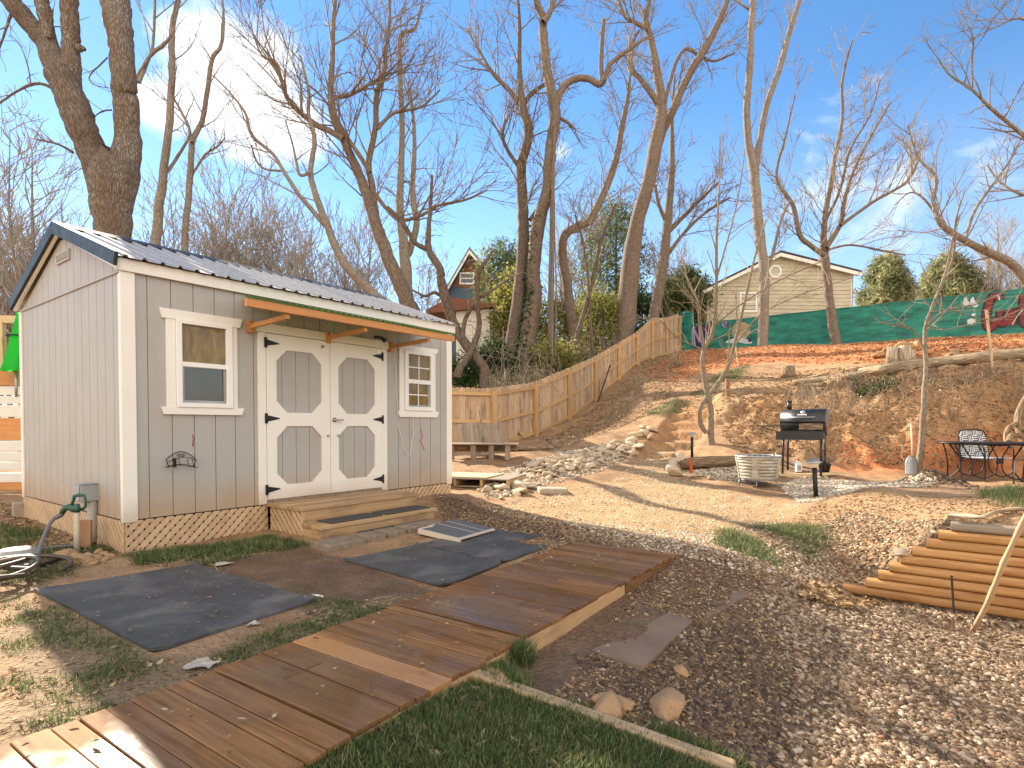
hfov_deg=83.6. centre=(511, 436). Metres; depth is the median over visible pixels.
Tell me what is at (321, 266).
tree
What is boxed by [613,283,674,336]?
laurel shrub
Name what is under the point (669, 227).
reddish bare tree
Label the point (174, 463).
hose rack
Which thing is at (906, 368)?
bank log
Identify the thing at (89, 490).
electrical box
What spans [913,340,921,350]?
clod
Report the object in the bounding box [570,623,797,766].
gravel
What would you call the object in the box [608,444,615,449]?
rock
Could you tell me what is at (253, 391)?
garden shed
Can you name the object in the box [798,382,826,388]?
bank log
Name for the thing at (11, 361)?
folded canopy
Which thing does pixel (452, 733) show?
grass
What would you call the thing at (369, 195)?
spreading bare tree
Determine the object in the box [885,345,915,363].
tree stump
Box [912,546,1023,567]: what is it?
retaining timber
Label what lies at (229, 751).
leaf litter
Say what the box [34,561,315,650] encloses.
rubber mat
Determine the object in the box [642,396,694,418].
grass
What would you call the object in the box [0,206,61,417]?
tree
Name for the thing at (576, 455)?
rock
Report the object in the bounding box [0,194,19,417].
tree
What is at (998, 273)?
tree
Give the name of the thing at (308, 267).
tree
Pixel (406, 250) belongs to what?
pale bare tree
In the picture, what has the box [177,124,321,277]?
tree
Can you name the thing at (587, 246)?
tree
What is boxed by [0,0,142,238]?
twin trunk tree
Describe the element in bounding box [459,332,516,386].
laurel shrub
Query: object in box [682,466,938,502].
gravel
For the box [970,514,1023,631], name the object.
wooden pole
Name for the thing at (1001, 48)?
sky
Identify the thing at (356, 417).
door
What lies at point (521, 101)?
vine hung tree
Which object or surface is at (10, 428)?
boarded wall
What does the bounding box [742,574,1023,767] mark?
gravel
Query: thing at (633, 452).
rock
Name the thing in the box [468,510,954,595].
gravel
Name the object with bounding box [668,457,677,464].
rock
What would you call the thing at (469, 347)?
twisted bare tree
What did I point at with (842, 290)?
beige house
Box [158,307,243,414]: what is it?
window
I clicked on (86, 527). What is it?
wooden post
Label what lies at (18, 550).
tub
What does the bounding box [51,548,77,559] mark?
rock
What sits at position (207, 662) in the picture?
scrap
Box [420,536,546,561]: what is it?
rubber mat
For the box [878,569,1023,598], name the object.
retaining timber
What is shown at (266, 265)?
tree
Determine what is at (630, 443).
rock
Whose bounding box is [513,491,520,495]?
rock
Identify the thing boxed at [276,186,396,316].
tree
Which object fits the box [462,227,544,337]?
pine tree
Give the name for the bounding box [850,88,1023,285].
overhanging tree
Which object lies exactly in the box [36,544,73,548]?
pipe
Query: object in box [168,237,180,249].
tree
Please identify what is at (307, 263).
tree
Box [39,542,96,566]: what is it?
pipe
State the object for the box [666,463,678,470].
rock
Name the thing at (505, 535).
rubber mat
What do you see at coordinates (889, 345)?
clod
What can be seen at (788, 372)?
tree stump
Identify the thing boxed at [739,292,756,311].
window
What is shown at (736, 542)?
grass
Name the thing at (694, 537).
gravel
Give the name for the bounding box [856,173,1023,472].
young tree
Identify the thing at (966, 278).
cedar tree
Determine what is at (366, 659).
boardwalk section
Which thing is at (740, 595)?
stone slab
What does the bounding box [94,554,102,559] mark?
rock
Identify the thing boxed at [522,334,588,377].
privet shrub
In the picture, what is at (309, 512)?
porch steps
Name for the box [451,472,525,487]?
pallet
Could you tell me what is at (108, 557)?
rock
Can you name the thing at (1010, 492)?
grass
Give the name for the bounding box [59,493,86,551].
yard hydrant
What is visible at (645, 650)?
stone slab
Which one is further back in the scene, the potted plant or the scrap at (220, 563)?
the potted plant
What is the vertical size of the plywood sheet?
0.016 m
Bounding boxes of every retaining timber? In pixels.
[839,582,1023,619]
[866,577,1023,608]
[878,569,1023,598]
[889,562,1023,587]
[901,554,1023,577]
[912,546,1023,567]
[926,538,1023,557]
[938,529,1023,546]
[951,521,1023,536]
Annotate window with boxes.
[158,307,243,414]
[398,345,438,417]
[459,272,473,283]
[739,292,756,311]
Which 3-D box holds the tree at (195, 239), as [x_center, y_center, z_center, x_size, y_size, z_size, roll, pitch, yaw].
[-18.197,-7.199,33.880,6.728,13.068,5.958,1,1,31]
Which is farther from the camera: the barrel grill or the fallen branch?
the barrel grill
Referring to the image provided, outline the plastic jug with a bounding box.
[794,459,801,471]
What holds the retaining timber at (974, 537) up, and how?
on the retaining timber at (969, 547)
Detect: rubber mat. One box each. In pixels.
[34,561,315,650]
[343,542,500,585]
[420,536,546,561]
[477,526,539,540]
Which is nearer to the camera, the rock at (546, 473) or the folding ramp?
the folding ramp
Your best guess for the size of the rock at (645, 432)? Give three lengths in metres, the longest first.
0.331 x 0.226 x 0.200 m
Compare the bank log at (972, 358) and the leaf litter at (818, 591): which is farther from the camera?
the bank log at (972, 358)
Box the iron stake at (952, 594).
[950,575,954,613]
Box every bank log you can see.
[792,365,914,385]
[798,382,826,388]
[858,348,1023,375]
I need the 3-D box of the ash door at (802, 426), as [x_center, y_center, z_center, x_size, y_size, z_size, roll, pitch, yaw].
[5.281,-0.184,10.118,0.380,0.110,0.007,1,1,37]
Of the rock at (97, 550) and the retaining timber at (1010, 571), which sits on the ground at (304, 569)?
the rock at (97, 550)
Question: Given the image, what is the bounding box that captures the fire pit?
[735,454,782,488]
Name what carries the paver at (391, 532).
on the ground at (304, 569)
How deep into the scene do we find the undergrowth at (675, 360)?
23.04 m
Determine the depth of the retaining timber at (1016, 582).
4.90 m
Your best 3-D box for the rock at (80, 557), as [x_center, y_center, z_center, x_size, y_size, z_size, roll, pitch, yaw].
[-3.593,1.035,4.814,0.216,0.079,0.142,23,-3,-1]
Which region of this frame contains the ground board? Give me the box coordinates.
[778,473,837,475]
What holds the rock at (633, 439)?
on the ground at (304, 569)
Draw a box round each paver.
[310,535,366,552]
[352,531,385,542]
[374,527,405,537]
[394,523,424,533]
[413,520,441,525]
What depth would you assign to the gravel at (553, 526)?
6.33 m
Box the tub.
[0,546,36,563]
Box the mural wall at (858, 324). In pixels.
[679,288,1023,350]
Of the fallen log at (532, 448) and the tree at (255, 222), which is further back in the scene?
the tree at (255, 222)
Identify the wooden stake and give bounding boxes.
[725,378,729,396]
[985,310,993,368]
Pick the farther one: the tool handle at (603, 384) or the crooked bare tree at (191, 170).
the tool handle at (603, 384)
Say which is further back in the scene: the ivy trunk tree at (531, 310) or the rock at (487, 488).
the ivy trunk tree at (531, 310)
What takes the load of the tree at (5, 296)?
on the ground at (304, 569)
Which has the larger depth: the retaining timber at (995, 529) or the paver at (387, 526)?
the paver at (387, 526)
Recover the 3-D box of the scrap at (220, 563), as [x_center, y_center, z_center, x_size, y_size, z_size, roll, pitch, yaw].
[-2.362,1.036,4.696,0.130,0.012,0.095,0,1,-17]
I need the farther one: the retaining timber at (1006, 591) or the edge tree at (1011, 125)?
the edge tree at (1011, 125)
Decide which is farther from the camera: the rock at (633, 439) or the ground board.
the rock at (633, 439)
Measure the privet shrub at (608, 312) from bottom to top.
4.659 m
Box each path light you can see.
[688,432,695,456]
[806,459,821,496]
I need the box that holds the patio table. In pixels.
[936,441,1023,481]
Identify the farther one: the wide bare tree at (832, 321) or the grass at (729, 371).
the wide bare tree at (832, 321)
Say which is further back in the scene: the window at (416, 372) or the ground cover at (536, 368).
the ground cover at (536, 368)
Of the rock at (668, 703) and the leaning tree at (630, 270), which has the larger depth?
the leaning tree at (630, 270)
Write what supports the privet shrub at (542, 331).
on the ground at (304, 569)
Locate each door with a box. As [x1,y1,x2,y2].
[264,333,330,499]
[330,342,383,492]
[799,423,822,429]
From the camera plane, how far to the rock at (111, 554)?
5.00 m
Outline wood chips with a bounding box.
[646,333,1023,384]
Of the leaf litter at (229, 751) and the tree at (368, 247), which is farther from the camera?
the tree at (368, 247)
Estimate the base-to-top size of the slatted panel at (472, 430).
0.752 m
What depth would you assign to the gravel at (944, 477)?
8.76 m
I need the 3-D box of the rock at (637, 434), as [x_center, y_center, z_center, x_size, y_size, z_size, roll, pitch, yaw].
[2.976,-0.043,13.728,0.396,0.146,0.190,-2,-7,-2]
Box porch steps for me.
[267,489,437,538]
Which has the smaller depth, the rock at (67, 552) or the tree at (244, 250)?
the rock at (67, 552)
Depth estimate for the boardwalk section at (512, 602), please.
3.66 m
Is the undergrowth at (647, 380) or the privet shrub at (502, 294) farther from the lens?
the privet shrub at (502, 294)
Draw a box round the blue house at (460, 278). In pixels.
[436,247,495,361]
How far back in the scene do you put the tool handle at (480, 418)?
13.51 m
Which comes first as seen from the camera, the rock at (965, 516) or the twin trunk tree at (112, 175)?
the rock at (965, 516)
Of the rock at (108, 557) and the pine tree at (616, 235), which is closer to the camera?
the rock at (108, 557)
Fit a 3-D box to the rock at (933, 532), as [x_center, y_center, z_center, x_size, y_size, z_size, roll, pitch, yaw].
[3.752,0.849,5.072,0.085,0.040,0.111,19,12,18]
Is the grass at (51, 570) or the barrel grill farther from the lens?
the barrel grill
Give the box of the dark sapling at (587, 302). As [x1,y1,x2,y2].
[550,168,639,363]
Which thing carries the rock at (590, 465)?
on the ground at (304, 569)
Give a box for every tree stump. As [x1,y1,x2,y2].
[779,366,795,377]
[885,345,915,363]
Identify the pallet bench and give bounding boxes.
[452,443,518,459]
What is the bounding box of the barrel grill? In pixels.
[757,401,829,476]
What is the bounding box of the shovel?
[905,423,917,474]
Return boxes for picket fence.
[452,314,681,442]
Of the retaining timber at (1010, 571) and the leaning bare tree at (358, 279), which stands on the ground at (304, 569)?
the leaning bare tree at (358, 279)
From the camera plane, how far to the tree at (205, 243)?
46.30 m
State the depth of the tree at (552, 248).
21.77 m
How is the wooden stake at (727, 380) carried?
on the ground at (304, 569)
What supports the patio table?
on the ground at (304, 569)
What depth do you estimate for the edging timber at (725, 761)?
2.40 m
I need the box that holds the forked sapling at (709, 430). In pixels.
[636,115,874,444]
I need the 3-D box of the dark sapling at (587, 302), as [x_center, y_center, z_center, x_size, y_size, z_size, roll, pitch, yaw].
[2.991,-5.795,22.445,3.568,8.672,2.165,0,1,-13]
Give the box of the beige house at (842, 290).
[696,250,861,321]
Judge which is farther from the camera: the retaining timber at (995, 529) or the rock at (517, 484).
the rock at (517, 484)
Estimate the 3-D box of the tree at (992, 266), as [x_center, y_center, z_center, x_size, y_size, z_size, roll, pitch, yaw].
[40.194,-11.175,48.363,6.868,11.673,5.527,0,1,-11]
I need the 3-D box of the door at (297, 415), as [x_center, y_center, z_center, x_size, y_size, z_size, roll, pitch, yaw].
[-2.413,-0.225,6.491,0.064,1.799,0.824,1,1,37]
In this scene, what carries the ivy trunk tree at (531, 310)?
on the ground at (304, 569)
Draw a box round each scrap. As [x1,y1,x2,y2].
[183,657,220,668]
[215,562,232,565]
[247,620,259,624]
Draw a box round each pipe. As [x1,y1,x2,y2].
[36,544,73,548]
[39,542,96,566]
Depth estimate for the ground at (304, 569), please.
6.19 m
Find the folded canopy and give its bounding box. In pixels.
[0,312,19,396]
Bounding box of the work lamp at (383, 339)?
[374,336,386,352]
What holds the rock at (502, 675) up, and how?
on the ground at (304, 569)
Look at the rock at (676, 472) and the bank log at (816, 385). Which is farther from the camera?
the bank log at (816, 385)
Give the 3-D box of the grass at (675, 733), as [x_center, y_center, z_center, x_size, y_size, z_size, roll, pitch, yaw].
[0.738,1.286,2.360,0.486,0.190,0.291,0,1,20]
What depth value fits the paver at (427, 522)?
6.27 m
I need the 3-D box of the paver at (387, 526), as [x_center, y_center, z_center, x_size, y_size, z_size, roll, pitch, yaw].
[-1.223,0.981,6.271,0.220,0.012,1.000,1,1,37]
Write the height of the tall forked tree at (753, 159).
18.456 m
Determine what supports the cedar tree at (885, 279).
on the ground at (304, 569)
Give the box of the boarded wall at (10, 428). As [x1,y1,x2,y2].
[0,315,21,489]
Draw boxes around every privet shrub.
[483,261,545,349]
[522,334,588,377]
[535,290,593,371]
[574,279,640,355]
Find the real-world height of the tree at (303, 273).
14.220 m
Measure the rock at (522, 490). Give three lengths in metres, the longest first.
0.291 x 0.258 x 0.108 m
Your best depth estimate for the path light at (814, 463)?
7.99 m
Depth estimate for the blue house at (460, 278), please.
39.74 m
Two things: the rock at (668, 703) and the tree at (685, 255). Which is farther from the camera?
the tree at (685, 255)
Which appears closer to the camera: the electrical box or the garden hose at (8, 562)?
the garden hose at (8, 562)
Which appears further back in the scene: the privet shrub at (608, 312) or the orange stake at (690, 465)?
the privet shrub at (608, 312)
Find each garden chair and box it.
[958,429,1014,479]
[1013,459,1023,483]
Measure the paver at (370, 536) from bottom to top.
0.075 m
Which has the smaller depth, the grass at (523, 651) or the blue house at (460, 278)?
the grass at (523, 651)
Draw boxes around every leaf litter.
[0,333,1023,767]
[20,541,636,763]
[58,538,490,635]
[794,579,881,609]
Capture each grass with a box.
[0,520,112,558]
[0,523,254,733]
[123,533,313,566]
[123,533,387,667]
[288,675,736,767]
[468,655,543,697]
[497,634,546,668]
[636,714,753,767]
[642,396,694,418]
[689,364,750,396]
[702,519,842,569]
[964,482,1023,506]
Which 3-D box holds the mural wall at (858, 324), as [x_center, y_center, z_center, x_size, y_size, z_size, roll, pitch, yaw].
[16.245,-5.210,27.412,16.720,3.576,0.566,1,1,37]
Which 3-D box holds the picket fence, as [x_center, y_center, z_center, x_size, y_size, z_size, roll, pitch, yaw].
[3.964,-3.099,22.704,1.174,6.862,20.487,1,1,34]
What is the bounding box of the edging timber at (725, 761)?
[470,669,735,767]
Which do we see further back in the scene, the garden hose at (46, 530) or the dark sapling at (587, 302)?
the dark sapling at (587, 302)
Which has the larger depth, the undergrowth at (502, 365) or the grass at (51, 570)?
the undergrowth at (502, 365)
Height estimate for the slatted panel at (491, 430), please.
0.731 m
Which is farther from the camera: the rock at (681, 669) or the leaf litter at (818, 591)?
the leaf litter at (818, 591)
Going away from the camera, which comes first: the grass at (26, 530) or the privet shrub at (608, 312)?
the grass at (26, 530)
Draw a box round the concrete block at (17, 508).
[12,501,24,516]
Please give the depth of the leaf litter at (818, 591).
4.67 m
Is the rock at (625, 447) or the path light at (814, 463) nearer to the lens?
the path light at (814, 463)
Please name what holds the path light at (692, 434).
on the rock
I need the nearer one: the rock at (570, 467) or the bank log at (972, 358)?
the rock at (570, 467)
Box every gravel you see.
[437,496,731,558]
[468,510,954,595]
[479,441,642,499]
[486,451,848,585]
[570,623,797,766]
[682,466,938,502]
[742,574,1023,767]
[892,468,988,488]
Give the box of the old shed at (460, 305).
[427,297,494,363]
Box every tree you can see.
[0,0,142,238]
[0,84,90,346]
[0,146,47,340]
[0,179,76,417]
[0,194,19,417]
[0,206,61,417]
[0,254,28,344]
[25,186,92,248]
[133,162,219,250]
[135,0,201,245]
[138,0,255,251]
[163,152,281,271]
[166,205,261,267]
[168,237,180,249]
[172,159,264,266]
[177,21,382,296]
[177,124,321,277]
[191,218,243,259]
[205,0,563,318]
[225,187,304,272]
[231,190,286,269]
[253,196,333,284]
[258,251,334,283]
[260,199,335,283]
[271,229,326,281]
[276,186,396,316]
[293,247,350,286]
[325,196,416,292]
[332,235,398,308]
[370,156,534,388]
[375,0,460,301]
[388,244,453,320]
[425,0,597,383]
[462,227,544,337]
[512,0,682,381]
[540,120,571,375]
[540,211,608,336]
[557,2,659,361]
[559,189,613,321]
[563,174,667,342]
[571,0,777,345]
[625,54,750,321]
[643,227,712,316]
[662,256,722,322]
[724,0,809,346]
[746,14,940,343]
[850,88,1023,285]
[853,245,922,305]
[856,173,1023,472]
[912,246,997,299]
[917,0,1023,206]
[968,230,1021,288]
[971,198,1023,292]
[974,234,1023,289]
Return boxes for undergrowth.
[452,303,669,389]
[599,364,672,421]
[657,344,689,368]
[782,367,934,425]
[928,357,1023,422]
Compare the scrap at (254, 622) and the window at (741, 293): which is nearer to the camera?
the scrap at (254, 622)
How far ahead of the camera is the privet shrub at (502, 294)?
26.44 m
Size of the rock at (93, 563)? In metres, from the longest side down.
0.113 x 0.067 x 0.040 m
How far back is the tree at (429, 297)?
45.59 m
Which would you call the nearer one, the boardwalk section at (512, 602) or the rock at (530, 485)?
the boardwalk section at (512, 602)
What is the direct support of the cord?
attached to the garden shed at (253, 391)
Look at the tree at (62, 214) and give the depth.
43.69 m
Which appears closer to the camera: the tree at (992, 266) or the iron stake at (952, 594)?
the iron stake at (952, 594)
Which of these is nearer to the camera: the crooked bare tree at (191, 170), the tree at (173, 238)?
the crooked bare tree at (191, 170)
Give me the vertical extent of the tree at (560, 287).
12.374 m
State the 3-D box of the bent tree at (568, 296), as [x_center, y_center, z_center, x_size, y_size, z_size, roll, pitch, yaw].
[3.994,-9.705,24.174,4.251,15.281,3.865,0,1,0]
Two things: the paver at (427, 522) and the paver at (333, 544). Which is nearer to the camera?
the paver at (333, 544)
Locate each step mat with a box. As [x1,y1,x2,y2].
[317,513,382,523]
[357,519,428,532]
[372,505,429,514]
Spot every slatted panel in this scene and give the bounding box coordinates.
[458,421,479,453]
[479,422,502,452]
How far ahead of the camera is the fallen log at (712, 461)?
10.73 m
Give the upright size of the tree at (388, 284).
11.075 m
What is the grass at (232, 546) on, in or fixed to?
on the ground at (304, 569)
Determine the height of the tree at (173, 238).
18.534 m
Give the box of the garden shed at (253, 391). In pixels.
[8,221,457,552]
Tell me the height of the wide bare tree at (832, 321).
16.239 m
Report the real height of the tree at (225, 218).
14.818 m
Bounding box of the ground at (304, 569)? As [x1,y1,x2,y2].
[0,335,1023,767]
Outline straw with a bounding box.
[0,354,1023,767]
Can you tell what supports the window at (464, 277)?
in the blue house at (460, 278)
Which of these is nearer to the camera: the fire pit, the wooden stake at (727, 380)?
the fire pit
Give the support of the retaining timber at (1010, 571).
on the retaining timber at (1016, 582)
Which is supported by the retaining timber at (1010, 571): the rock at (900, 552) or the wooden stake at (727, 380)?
the rock at (900, 552)
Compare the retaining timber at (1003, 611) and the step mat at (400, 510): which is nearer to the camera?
the retaining timber at (1003, 611)
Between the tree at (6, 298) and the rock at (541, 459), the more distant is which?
the tree at (6, 298)
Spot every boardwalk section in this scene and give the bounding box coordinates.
[0,671,350,767]
[214,605,520,741]
[396,563,624,650]
[517,541,674,592]
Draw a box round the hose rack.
[166,451,197,467]
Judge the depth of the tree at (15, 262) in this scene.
32.37 m
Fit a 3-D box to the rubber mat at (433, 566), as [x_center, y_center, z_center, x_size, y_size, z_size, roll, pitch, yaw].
[-0.712,1.026,4.755,1.224,0.061,0.774,1,2,40]
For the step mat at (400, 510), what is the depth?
6.67 m
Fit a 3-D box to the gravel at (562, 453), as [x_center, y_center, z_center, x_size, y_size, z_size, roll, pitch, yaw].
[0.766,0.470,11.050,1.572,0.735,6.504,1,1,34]
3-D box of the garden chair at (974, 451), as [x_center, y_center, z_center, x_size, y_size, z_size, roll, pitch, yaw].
[9.129,0.318,11.053,0.649,0.954,0.616,0,1,-7]
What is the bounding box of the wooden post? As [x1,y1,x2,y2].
[80,520,92,549]
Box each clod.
[871,351,885,357]
[882,343,894,352]
[895,341,914,348]
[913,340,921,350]
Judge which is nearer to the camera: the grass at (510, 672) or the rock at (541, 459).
the grass at (510, 672)
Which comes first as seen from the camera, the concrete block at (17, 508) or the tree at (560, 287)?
the concrete block at (17, 508)
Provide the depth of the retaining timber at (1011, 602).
4.94 m
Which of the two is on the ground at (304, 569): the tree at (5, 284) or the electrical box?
the tree at (5, 284)
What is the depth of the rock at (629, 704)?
2.60 m
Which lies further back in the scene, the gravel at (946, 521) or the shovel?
the shovel
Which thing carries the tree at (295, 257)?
on the ground at (304, 569)
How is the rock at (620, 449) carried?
on the ground at (304, 569)
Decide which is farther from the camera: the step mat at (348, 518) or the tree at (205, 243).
the tree at (205, 243)
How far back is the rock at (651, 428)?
13.85 m
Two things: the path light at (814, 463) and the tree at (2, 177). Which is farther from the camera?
the tree at (2, 177)
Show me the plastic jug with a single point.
(797, 466)
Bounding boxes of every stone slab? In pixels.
[592,613,692,670]
[705,590,749,617]
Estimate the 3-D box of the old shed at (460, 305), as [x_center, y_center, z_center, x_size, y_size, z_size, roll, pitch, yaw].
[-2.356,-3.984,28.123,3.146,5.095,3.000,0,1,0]
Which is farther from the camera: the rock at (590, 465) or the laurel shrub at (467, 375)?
the laurel shrub at (467, 375)
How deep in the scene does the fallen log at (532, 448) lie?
13.07 m
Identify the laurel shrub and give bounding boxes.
[452,349,492,387]
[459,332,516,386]
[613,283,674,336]
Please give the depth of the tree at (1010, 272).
43.59 m
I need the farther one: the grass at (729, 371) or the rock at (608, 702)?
the grass at (729, 371)
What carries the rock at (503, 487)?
on the ground at (304, 569)
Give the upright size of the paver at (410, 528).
0.075 m
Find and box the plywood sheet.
[452,472,503,478]
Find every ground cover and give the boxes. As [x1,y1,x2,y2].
[452,340,611,388]
[850,374,898,401]
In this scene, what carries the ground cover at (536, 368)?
on the ground at (304, 569)
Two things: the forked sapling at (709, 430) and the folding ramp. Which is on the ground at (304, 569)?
the forked sapling at (709, 430)
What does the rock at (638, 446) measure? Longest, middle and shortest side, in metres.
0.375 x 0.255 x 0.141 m
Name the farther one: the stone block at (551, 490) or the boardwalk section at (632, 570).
the stone block at (551, 490)
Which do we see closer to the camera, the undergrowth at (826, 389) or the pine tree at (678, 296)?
the undergrowth at (826, 389)
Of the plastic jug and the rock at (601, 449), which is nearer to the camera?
the plastic jug
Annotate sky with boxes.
[0,0,1023,404]
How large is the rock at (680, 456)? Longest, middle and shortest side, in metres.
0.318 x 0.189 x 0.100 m
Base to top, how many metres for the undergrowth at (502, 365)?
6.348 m
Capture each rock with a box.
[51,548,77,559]
[70,553,95,563]
[86,559,100,565]
[93,548,103,553]
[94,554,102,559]
[101,556,111,559]
[104,553,115,556]
[482,666,507,679]
[483,485,492,490]
[494,483,509,490]
[511,487,527,493]
[512,480,526,488]
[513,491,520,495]
[525,460,539,466]
[525,482,535,487]
[526,474,537,479]
[536,457,544,462]
[542,471,557,476]
[564,464,574,470]
[572,453,581,457]
[586,463,595,467]
[589,692,635,712]
[592,691,623,718]
[596,447,606,452]
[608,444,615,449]
[615,446,625,451]
[620,444,630,449]
[625,436,637,442]
[626,441,635,445]
[628,432,643,436]
[629,449,638,455]
[633,443,644,448]
[639,429,648,436]
[646,426,658,431]
[649,687,685,722]
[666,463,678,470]
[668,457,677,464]
[668,467,682,476]
[673,664,689,677]
[676,453,684,459]
[894,548,906,556]
[930,529,937,534]
[946,513,986,518]
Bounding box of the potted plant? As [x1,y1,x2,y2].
[817,454,834,472]
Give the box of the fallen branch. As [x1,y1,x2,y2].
[979,507,1023,519]
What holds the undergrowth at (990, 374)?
on the ground at (304, 569)
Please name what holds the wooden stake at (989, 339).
on the ground at (304, 569)
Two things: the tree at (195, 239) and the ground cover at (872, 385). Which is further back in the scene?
the tree at (195, 239)
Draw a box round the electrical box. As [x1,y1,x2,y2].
[74,482,97,542]
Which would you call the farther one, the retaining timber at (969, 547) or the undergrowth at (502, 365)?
the undergrowth at (502, 365)
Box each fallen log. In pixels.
[517,445,552,450]
[680,456,736,468]
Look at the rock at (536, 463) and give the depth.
10.97 m
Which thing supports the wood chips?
on the ground at (304, 569)
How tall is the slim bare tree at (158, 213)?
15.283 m
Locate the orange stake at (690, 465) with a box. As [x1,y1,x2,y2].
[688,459,692,472]
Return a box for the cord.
[394,343,413,455]
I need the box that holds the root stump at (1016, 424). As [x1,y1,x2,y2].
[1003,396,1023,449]
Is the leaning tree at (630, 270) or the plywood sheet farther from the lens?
the leaning tree at (630, 270)
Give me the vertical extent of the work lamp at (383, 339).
0.205 m
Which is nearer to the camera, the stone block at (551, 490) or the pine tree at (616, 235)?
the stone block at (551, 490)
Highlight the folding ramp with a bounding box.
[418,519,494,541]
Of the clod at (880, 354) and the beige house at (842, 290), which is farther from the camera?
the beige house at (842, 290)
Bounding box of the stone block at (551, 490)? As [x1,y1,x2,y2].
[537,487,567,493]
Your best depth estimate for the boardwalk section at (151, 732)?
2.07 m
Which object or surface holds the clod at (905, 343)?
on the ground at (304, 569)
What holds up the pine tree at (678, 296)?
on the ground at (304, 569)
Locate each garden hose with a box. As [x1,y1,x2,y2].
[0,554,73,581]
[22,514,62,566]
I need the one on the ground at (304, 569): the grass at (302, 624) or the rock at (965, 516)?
the grass at (302, 624)
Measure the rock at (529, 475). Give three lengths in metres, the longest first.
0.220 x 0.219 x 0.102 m
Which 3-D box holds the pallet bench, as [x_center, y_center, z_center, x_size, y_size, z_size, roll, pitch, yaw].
[-0.618,0.294,11.776,1.500,0.338,0.525,0,1,6]
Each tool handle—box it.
[476,399,484,442]
[597,365,610,401]
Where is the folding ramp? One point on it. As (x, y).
(456, 530)

